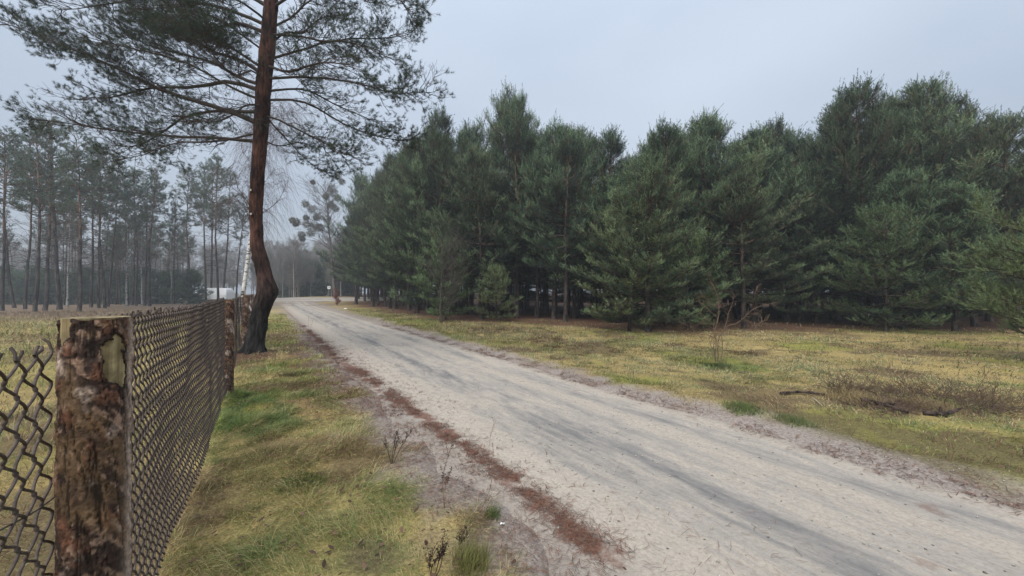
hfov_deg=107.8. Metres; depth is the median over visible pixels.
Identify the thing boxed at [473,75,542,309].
pine tree
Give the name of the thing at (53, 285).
spruce tree
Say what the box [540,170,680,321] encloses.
pine tree
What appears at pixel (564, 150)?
pine tree
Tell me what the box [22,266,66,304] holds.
spruce tree
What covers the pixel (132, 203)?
pine tree
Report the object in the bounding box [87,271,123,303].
spruce tree
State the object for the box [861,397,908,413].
fallen branch
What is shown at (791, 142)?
pine tree
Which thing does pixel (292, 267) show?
bare tree
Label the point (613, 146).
pine tree
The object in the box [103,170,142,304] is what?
pine tree
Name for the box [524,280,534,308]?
pine tree
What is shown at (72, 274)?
spruce tree
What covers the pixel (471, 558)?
grass tuft
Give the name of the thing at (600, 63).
sky
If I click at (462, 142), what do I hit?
pine tree
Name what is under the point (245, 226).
pine tree
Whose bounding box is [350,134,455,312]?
pine tree
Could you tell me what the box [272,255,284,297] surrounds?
bare tree
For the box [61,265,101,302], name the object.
spruce tree
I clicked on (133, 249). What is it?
pine tree
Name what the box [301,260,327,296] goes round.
spruce tree
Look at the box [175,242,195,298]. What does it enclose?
bare tree
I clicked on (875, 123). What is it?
pine tree
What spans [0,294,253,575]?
wire fence
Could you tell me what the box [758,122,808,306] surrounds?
pine tree
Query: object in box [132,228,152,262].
pine tree
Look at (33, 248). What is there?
bare tree
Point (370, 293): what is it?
pine tree
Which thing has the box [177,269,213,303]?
spruce tree
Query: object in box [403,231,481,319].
pine tree
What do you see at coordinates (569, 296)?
pine tree
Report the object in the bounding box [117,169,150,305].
pine tree
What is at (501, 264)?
pine tree
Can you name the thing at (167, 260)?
bare tree
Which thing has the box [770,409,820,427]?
grass tuft
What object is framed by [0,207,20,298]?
pine tree
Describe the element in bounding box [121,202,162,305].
birch tree
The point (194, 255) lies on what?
bare tree
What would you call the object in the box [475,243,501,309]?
pine tree
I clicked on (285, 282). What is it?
bare tree
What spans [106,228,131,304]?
pine tree
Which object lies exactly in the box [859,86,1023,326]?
pine tree
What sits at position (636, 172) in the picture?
pine tree
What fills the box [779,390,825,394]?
fallen branch
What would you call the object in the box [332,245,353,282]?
pine tree
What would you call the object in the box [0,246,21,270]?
bare tree
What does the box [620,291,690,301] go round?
pine tree
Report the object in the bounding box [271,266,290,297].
spruce tree
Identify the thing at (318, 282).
pine tree
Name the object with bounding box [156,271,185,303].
spruce tree
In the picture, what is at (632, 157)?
pine tree
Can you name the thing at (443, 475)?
dried weed
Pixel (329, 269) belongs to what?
bare tree
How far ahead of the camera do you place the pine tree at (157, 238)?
56.02 m
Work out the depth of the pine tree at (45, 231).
59.09 m
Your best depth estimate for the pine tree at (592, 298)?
24.29 m
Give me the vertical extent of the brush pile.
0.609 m
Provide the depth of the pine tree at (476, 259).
26.34 m
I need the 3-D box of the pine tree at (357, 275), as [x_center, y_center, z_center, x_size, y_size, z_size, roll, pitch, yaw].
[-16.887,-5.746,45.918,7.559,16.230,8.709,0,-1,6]
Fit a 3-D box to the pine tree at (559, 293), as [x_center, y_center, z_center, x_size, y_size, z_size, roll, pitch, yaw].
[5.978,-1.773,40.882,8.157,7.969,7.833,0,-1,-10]
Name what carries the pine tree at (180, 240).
on the ground at (778, 427)
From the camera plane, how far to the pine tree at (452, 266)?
19.80 m
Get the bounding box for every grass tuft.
[269,465,336,494]
[274,368,310,376]
[445,529,499,575]
[481,501,503,520]
[700,360,738,369]
[718,398,770,414]
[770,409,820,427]
[818,382,893,406]
[887,391,974,414]
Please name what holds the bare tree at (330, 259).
on the ground at (778, 427)
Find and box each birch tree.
[32,197,94,306]
[107,215,152,305]
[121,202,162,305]
[152,217,186,303]
[182,63,332,324]
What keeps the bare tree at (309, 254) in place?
on the ground at (778, 427)
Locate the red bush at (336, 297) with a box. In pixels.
[332,287,340,304]
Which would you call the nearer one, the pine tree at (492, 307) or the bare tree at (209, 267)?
the pine tree at (492, 307)
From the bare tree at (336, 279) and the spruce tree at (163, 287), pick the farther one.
the bare tree at (336, 279)
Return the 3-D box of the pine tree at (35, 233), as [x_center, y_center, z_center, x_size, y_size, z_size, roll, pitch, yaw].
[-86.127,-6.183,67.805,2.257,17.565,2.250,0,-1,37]
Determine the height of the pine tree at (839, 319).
12.662 m
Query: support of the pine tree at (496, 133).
on the ground at (778, 427)
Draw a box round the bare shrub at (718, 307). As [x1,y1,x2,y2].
[679,273,783,361]
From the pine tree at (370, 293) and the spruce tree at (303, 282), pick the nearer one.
the pine tree at (370, 293)
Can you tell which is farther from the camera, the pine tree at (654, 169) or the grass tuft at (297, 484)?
the pine tree at (654, 169)
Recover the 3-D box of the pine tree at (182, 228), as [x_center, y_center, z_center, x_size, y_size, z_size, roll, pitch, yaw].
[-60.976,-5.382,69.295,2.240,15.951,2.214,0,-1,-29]
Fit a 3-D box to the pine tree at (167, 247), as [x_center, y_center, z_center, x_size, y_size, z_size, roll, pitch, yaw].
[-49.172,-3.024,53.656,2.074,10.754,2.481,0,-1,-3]
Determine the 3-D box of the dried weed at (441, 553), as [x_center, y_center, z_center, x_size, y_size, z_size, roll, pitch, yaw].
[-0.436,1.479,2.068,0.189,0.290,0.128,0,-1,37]
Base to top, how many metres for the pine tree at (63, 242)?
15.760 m
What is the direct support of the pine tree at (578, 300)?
on the ground at (778, 427)
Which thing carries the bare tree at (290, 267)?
on the ground at (778, 427)
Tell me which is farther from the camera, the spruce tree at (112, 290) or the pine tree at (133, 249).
the pine tree at (133, 249)
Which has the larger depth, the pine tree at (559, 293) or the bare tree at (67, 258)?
the bare tree at (67, 258)
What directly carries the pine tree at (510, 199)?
on the ground at (778, 427)
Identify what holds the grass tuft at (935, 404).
on the ground at (778, 427)
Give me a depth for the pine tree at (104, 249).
60.25 m
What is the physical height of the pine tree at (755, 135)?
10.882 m
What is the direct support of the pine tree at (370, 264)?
on the ground at (778, 427)
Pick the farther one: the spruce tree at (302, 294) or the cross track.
the spruce tree at (302, 294)
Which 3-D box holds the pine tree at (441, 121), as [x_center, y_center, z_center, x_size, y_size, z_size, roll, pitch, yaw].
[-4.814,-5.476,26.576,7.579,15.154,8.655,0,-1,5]
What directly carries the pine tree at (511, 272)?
on the ground at (778, 427)
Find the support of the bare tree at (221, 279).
on the ground at (778, 427)
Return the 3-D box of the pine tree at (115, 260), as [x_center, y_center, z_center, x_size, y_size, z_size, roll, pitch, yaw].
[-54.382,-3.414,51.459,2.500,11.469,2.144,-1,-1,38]
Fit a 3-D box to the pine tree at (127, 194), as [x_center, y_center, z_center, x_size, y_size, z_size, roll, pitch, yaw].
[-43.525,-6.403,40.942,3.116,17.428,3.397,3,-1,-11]
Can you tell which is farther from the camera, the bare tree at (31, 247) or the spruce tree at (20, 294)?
the bare tree at (31, 247)
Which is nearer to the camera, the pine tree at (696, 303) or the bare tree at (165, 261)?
the pine tree at (696, 303)
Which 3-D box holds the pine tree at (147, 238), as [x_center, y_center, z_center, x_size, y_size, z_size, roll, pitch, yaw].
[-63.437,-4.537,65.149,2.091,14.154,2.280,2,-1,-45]
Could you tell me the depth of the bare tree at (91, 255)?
77.06 m
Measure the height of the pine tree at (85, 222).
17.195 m
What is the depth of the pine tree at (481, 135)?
27.36 m
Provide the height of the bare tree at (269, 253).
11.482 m
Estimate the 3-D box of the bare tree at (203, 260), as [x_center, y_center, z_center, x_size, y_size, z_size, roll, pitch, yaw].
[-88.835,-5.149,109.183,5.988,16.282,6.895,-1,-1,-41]
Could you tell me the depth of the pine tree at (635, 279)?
14.96 m
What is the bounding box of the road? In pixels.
[281,302,1023,575]
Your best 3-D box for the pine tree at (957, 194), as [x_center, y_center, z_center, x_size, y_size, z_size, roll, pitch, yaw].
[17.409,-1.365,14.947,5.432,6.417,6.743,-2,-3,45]
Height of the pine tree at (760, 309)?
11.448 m
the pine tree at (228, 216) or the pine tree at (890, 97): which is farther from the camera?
the pine tree at (228, 216)
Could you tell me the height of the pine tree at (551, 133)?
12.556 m
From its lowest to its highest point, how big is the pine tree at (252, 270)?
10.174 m
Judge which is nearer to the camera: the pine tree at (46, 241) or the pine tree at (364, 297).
the pine tree at (364, 297)
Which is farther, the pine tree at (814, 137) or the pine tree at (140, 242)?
the pine tree at (140, 242)
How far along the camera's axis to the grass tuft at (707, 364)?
8.20 m
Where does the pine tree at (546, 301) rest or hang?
on the ground at (778, 427)
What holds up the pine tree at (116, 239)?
on the ground at (778, 427)
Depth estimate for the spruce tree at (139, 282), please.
50.10 m
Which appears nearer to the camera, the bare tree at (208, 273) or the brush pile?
the brush pile
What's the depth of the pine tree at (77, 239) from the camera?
52.20 m
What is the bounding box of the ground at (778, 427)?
[0,293,1023,575]
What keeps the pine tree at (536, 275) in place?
on the ground at (778, 427)
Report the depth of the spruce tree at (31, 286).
48.80 m
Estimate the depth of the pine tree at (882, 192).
15.49 m
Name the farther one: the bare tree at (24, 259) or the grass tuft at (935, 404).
the bare tree at (24, 259)
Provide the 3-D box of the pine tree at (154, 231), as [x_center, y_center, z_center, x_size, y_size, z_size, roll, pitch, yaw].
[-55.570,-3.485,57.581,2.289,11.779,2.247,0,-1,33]
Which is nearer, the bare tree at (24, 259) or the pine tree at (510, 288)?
the pine tree at (510, 288)
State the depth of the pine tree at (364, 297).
53.80 m
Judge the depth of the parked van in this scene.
55.20 m
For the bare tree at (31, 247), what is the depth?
114.97 m
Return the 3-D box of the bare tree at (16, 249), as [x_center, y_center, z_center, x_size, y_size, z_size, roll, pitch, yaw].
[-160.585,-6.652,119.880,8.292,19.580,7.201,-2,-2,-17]
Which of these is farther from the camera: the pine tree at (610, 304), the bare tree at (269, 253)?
the bare tree at (269, 253)
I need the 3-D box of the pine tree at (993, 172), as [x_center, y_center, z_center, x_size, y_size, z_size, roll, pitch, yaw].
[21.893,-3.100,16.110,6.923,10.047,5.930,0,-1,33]
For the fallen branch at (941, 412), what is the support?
on the ground at (778, 427)
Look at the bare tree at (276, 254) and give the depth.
78.96 m
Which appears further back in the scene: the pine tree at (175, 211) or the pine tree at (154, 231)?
the pine tree at (154, 231)
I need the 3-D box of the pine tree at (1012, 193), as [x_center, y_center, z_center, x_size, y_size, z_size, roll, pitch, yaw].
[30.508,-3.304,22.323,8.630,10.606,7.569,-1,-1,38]
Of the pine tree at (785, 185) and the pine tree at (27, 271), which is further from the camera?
the pine tree at (27, 271)
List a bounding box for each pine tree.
[0,0,455,354]
[0,121,77,311]
[0,125,30,307]
[0,127,41,310]
[0,135,64,308]
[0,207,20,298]
[9,113,94,309]
[15,121,95,310]
[26,248,44,265]
[29,207,44,266]
[36,206,58,266]
[42,211,57,268]
[44,128,121,311]
[50,203,65,269]
[52,189,73,297]
[55,172,75,304]
[59,191,81,302]
[61,150,115,306]
[68,178,89,304]
[68,214,85,266]
[69,219,87,268]
[70,203,89,263]
[72,147,123,308]
[76,141,124,307]
[91,191,107,265]
[95,229,110,269]
[96,185,120,304]
[98,151,134,306]
[101,227,111,297]
[102,223,125,304]
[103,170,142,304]
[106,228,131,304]
[107,223,125,271]
[111,221,131,299]
[114,165,155,304]
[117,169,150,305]
[123,169,168,305]
[125,160,178,305]
[129,232,144,261]
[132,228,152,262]
[142,225,152,268]
[142,229,160,259]
[150,221,167,269]
[152,226,164,270]
[160,231,179,287]
[161,191,190,303]
[167,222,185,300]
[170,163,205,287]
[176,218,190,298]
[180,224,196,277]
[182,163,222,301]
[192,152,232,299]
[192,159,231,287]
[209,169,246,287]
[229,189,249,300]
[249,261,255,298]
[303,263,323,295]
[313,169,370,303]
[331,214,355,295]
[332,214,359,298]
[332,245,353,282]
[334,183,385,306]
[337,196,369,300]
[340,212,382,302]
[343,177,383,304]
[343,221,376,301]
[347,147,420,308]
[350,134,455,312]
[354,164,397,306]
[358,167,413,308]
[359,207,425,308]
[360,142,425,310]
[371,159,438,309]
[373,126,491,311]
[380,125,454,311]
[385,100,486,311]
[394,172,461,300]
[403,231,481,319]
[406,145,528,316]
[413,220,474,321]
[420,125,521,313]
[422,117,507,313]
[429,143,530,318]
[444,205,505,305]
[463,85,571,317]
[465,95,549,314]
[471,262,522,320]
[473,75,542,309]
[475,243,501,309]
[475,272,504,310]
[484,123,580,315]
[485,283,532,306]
[486,131,576,317]
[486,149,543,313]
[500,121,603,318]
[501,108,605,318]
[502,175,514,308]
[509,125,616,321]
[509,176,571,314]
[512,274,578,307]
[513,189,534,309]
[521,266,548,310]
[521,281,563,306]
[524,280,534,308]
[539,129,640,316]
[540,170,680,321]
[540,210,571,310]
[541,279,589,303]
[555,123,641,316]
[555,171,661,315]
[557,279,588,307]
[563,285,624,308]
[563,291,570,309]
[564,151,745,331]
[568,284,625,303]
[570,152,663,310]
[574,193,702,331]
[577,179,598,313]
[586,288,601,310]
[587,130,738,321]
[595,230,613,313]
[597,111,731,323]
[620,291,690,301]
[641,102,778,319]
[642,222,732,329]
[651,116,749,317]
[667,106,815,321]
[667,172,737,315]
[677,165,835,328]
[693,133,856,318]
[707,121,827,322]
[707,126,811,320]
[714,269,726,312]
[716,296,735,314]
[732,121,873,321]
[735,172,870,322]
[736,288,818,309]
[748,131,892,322]
[750,285,764,312]
[753,111,836,317]
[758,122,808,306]
[762,67,983,324]
[776,293,847,302]
[789,92,927,321]
[798,109,880,318]
[805,296,821,314]
[812,165,1005,329]
[814,195,986,331]
[817,88,1000,323]
[819,294,827,311]
[823,90,998,320]
[835,194,873,318]
[852,70,1023,326]
[855,178,1023,330]
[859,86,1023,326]
[870,138,1023,321]
[923,104,1023,328]
[940,187,1023,336]
[966,130,1023,321]
[999,152,1022,281]
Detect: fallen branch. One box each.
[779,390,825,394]
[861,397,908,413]
[922,406,962,415]
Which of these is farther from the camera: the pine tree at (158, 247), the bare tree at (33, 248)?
the bare tree at (33, 248)
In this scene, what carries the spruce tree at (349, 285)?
on the ground at (778, 427)
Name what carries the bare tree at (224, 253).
on the ground at (778, 427)
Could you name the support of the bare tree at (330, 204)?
on the ground at (778, 427)
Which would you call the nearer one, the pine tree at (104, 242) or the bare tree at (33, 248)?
the pine tree at (104, 242)
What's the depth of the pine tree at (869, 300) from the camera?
22.24 m
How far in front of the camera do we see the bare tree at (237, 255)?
102.59 m
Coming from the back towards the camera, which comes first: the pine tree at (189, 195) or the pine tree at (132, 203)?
the pine tree at (189, 195)
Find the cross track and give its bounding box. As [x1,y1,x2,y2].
[76,297,414,303]
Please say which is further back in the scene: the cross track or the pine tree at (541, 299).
the cross track
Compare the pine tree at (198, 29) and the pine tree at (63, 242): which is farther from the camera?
the pine tree at (63, 242)
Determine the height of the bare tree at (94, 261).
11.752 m
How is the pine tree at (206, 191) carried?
on the ground at (778, 427)
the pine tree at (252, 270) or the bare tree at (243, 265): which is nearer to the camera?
the pine tree at (252, 270)
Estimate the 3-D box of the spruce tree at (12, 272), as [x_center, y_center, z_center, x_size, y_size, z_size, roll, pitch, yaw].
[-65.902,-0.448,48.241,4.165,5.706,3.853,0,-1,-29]
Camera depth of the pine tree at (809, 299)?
26.98 m
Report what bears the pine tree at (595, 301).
on the ground at (778, 427)
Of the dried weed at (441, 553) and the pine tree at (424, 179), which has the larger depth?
the pine tree at (424, 179)
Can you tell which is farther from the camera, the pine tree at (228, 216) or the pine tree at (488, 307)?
the pine tree at (228, 216)
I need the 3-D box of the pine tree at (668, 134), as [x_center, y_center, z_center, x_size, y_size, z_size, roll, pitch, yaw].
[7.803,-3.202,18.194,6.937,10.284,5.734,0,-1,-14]
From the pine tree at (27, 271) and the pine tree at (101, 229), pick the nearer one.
the pine tree at (27, 271)
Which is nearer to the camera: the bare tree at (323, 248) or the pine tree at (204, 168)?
the pine tree at (204, 168)
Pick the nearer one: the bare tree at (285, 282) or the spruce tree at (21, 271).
the spruce tree at (21, 271)
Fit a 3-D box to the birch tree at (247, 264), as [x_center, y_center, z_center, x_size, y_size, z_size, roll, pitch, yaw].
[-12.572,-4.479,18.837,5.991,12.916,5.805,0,-1,0]
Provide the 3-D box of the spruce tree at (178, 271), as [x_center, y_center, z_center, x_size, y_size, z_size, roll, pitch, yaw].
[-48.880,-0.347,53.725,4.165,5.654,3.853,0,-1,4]
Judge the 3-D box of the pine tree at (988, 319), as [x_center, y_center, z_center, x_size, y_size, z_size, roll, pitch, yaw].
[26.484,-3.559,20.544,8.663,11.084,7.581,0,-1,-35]
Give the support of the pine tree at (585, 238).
on the ground at (778, 427)
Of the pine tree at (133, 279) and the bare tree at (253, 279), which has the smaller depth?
the pine tree at (133, 279)
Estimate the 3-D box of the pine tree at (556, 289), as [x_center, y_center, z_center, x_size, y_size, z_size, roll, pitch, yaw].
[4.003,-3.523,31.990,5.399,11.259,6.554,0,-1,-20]
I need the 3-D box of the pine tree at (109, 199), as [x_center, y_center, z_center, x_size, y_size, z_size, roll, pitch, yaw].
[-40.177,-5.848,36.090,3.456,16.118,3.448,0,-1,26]
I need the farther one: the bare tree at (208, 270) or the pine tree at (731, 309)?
the bare tree at (208, 270)
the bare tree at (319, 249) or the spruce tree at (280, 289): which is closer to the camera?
the spruce tree at (280, 289)
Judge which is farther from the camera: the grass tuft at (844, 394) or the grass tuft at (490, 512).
the grass tuft at (844, 394)
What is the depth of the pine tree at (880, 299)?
19.89 m
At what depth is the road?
3.15 m
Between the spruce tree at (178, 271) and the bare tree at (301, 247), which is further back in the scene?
the bare tree at (301, 247)
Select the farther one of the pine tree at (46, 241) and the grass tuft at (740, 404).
the pine tree at (46, 241)
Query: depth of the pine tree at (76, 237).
54.05 m
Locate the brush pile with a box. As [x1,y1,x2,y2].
[801,364,1023,420]
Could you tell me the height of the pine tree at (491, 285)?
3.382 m
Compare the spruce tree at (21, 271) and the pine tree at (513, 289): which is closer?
the pine tree at (513, 289)
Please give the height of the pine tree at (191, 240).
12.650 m
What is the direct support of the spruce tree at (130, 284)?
on the ground at (778, 427)
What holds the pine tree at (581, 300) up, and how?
on the ground at (778, 427)
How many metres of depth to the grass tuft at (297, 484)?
3.10 m
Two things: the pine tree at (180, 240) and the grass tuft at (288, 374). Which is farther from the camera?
the pine tree at (180, 240)
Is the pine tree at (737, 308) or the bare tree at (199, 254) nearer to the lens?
the pine tree at (737, 308)
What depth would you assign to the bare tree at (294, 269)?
72.89 m
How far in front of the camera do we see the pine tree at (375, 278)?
53.36 m
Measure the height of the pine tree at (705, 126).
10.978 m
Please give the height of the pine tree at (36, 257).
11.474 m
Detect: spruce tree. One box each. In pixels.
[0,263,21,304]
[5,263,53,304]
[7,264,55,303]
[10,268,31,302]
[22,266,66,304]
[51,270,76,302]
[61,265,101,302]
[61,269,96,304]
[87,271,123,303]
[88,265,129,303]
[110,269,134,303]
[117,267,146,303]
[129,266,162,303]
[137,268,172,303]
[152,270,176,303]
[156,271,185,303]
[159,267,184,301]
[168,268,206,303]
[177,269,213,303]
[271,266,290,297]
[281,255,316,297]
[290,260,321,296]
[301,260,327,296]
[313,256,336,295]
[323,256,352,295]
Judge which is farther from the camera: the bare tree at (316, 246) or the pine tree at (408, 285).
the bare tree at (316, 246)
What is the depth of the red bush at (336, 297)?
43.91 m
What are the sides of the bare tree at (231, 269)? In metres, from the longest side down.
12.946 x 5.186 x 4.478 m
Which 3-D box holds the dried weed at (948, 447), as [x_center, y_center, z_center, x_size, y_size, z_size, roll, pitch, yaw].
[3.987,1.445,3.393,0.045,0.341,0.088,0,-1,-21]
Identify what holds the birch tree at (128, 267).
on the ground at (778, 427)
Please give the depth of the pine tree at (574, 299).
22.20 m
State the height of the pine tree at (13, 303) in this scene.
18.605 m
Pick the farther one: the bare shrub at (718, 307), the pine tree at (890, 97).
the pine tree at (890, 97)
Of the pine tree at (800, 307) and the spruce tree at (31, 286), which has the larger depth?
the spruce tree at (31, 286)
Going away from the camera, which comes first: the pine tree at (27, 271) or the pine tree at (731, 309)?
the pine tree at (731, 309)
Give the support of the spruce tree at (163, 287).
on the ground at (778, 427)
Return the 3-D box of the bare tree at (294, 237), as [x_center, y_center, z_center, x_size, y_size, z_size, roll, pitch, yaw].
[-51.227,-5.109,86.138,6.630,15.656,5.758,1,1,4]
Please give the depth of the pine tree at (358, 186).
47.61 m
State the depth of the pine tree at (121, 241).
53.78 m
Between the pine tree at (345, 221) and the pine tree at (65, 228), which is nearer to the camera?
the pine tree at (65, 228)
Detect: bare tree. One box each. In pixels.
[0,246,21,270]
[9,240,25,265]
[13,248,34,283]
[18,237,44,270]
[20,236,50,267]
[59,245,82,282]
[83,238,109,274]
[86,246,104,269]
[157,247,176,291]
[161,241,179,269]
[162,245,178,269]
[172,237,203,276]
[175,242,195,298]
[184,234,201,276]
[194,239,209,268]
[197,246,215,281]
[199,247,215,287]
[200,246,221,287]
[203,258,219,285]
[206,247,222,287]
[209,242,231,287]
[214,253,231,283]
[217,239,233,287]
[222,254,239,287]
[223,252,241,296]
[227,245,243,290]
[234,245,251,287]
[245,260,256,289]
[266,247,279,281]
[268,242,284,284]
[270,243,293,297]
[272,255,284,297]
[279,254,297,297]
[280,234,303,292]
[283,244,301,296]
[284,234,309,296]
[284,239,304,296]
[286,242,306,296]
[287,242,309,296]
[288,159,345,297]
[300,250,314,296]
[305,254,319,296]
[306,238,322,255]
[312,241,324,262]
[318,233,342,295]
[320,245,332,275]
[323,248,337,295]
[326,233,346,295]
[326,241,343,294]
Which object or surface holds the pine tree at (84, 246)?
on the ground at (778, 427)
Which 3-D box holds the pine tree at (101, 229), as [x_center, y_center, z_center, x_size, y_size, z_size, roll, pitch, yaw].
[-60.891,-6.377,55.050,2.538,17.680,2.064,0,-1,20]
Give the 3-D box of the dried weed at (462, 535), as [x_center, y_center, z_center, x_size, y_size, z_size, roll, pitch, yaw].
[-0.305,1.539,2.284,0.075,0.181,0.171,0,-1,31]
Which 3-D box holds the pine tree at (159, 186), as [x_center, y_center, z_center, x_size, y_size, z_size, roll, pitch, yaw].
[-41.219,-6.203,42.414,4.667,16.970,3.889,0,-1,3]
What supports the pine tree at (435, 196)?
on the ground at (778, 427)
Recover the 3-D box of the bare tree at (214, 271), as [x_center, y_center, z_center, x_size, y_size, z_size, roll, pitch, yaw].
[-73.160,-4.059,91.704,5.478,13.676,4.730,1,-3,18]
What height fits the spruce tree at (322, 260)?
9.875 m
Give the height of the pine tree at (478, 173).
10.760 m
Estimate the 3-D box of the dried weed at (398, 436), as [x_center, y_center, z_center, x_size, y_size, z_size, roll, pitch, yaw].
[-1.052,1.462,3.427,0.281,0.368,0.198,0,-1,22]
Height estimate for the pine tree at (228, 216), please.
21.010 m
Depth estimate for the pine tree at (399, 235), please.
28.22 m
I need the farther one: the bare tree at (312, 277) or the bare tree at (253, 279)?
the bare tree at (253, 279)
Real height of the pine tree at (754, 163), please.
11.152 m
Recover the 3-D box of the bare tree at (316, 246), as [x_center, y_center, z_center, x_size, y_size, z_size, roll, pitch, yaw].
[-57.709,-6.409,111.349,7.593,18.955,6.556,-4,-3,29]
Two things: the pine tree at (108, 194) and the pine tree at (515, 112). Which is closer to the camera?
the pine tree at (515, 112)
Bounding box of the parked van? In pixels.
[200,288,234,300]
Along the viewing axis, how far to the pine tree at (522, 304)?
33.00 m
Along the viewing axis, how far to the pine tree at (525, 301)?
31.66 m
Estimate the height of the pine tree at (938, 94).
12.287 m
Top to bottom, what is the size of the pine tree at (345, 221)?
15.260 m
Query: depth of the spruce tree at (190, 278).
49.53 m
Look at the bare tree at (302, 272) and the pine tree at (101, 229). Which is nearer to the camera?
the pine tree at (101, 229)
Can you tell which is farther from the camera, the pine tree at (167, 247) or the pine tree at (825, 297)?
the pine tree at (167, 247)
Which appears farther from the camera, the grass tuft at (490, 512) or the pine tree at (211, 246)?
the pine tree at (211, 246)
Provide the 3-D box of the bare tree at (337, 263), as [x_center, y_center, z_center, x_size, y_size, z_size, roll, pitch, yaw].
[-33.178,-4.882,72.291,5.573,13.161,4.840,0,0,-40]
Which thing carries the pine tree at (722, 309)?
on the ground at (778, 427)
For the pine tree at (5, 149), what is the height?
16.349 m
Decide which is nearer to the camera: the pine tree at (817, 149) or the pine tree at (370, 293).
the pine tree at (817, 149)
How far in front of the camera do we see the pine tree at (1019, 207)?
18.19 m
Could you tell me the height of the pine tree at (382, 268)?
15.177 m
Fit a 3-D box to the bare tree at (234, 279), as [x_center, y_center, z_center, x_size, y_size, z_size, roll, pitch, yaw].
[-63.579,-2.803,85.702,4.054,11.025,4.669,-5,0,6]
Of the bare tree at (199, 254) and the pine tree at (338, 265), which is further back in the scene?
the bare tree at (199, 254)
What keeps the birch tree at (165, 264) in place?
on the ground at (778, 427)
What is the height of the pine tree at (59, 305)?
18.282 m
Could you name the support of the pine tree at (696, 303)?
on the ground at (778, 427)
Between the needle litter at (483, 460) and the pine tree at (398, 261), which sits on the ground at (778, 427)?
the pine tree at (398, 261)
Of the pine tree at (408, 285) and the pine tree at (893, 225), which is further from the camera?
the pine tree at (408, 285)
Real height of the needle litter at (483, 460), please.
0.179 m
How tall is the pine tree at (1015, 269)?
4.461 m
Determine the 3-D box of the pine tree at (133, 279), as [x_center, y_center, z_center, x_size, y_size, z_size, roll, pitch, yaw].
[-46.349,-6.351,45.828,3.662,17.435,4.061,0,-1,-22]
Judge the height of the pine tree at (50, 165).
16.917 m
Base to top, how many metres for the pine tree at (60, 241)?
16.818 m
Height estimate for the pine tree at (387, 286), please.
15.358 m
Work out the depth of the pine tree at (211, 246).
57.60 m
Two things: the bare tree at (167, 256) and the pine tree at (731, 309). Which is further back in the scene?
the bare tree at (167, 256)
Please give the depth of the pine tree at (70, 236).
49.33 m
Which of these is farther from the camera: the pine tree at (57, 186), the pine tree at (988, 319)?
the pine tree at (57, 186)
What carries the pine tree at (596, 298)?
on the ground at (778, 427)
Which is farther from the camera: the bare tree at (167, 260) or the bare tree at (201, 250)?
the bare tree at (201, 250)
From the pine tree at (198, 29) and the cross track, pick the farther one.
the cross track
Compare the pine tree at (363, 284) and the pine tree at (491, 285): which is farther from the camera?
the pine tree at (363, 284)
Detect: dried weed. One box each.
[382,426,414,463]
[423,528,449,575]
[440,443,453,506]
[455,524,470,546]
[944,430,958,461]
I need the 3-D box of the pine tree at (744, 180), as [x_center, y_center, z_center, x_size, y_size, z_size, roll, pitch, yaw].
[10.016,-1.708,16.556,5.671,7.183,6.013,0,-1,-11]
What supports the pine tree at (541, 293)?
on the ground at (778, 427)
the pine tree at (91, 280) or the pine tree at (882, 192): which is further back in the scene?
the pine tree at (91, 280)
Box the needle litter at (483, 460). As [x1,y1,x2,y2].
[132,323,1023,575]
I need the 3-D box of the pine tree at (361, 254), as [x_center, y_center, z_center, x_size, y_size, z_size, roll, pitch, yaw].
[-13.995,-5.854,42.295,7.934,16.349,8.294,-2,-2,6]
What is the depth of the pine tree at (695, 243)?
15.59 m
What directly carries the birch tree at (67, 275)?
on the ground at (778, 427)
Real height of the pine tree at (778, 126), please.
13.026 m
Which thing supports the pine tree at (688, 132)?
on the ground at (778, 427)
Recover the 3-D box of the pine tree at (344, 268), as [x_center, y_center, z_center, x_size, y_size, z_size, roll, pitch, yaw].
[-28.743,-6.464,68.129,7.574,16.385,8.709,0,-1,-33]
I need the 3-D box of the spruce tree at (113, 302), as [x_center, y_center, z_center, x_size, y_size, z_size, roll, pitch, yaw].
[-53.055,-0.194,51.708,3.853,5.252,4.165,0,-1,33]
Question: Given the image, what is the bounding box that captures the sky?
[0,0,1023,293]
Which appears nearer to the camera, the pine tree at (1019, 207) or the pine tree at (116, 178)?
the pine tree at (1019, 207)
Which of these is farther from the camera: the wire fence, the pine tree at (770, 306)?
the pine tree at (770, 306)
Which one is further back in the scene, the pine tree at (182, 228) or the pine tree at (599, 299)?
the pine tree at (182, 228)
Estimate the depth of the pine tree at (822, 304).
30.61 m
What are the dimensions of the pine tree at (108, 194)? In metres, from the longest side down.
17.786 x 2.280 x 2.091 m
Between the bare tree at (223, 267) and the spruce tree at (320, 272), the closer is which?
the spruce tree at (320, 272)
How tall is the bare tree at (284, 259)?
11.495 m
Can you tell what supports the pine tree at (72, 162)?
on the ground at (778, 427)
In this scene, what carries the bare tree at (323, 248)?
on the ground at (778, 427)
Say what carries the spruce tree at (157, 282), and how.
on the ground at (778, 427)

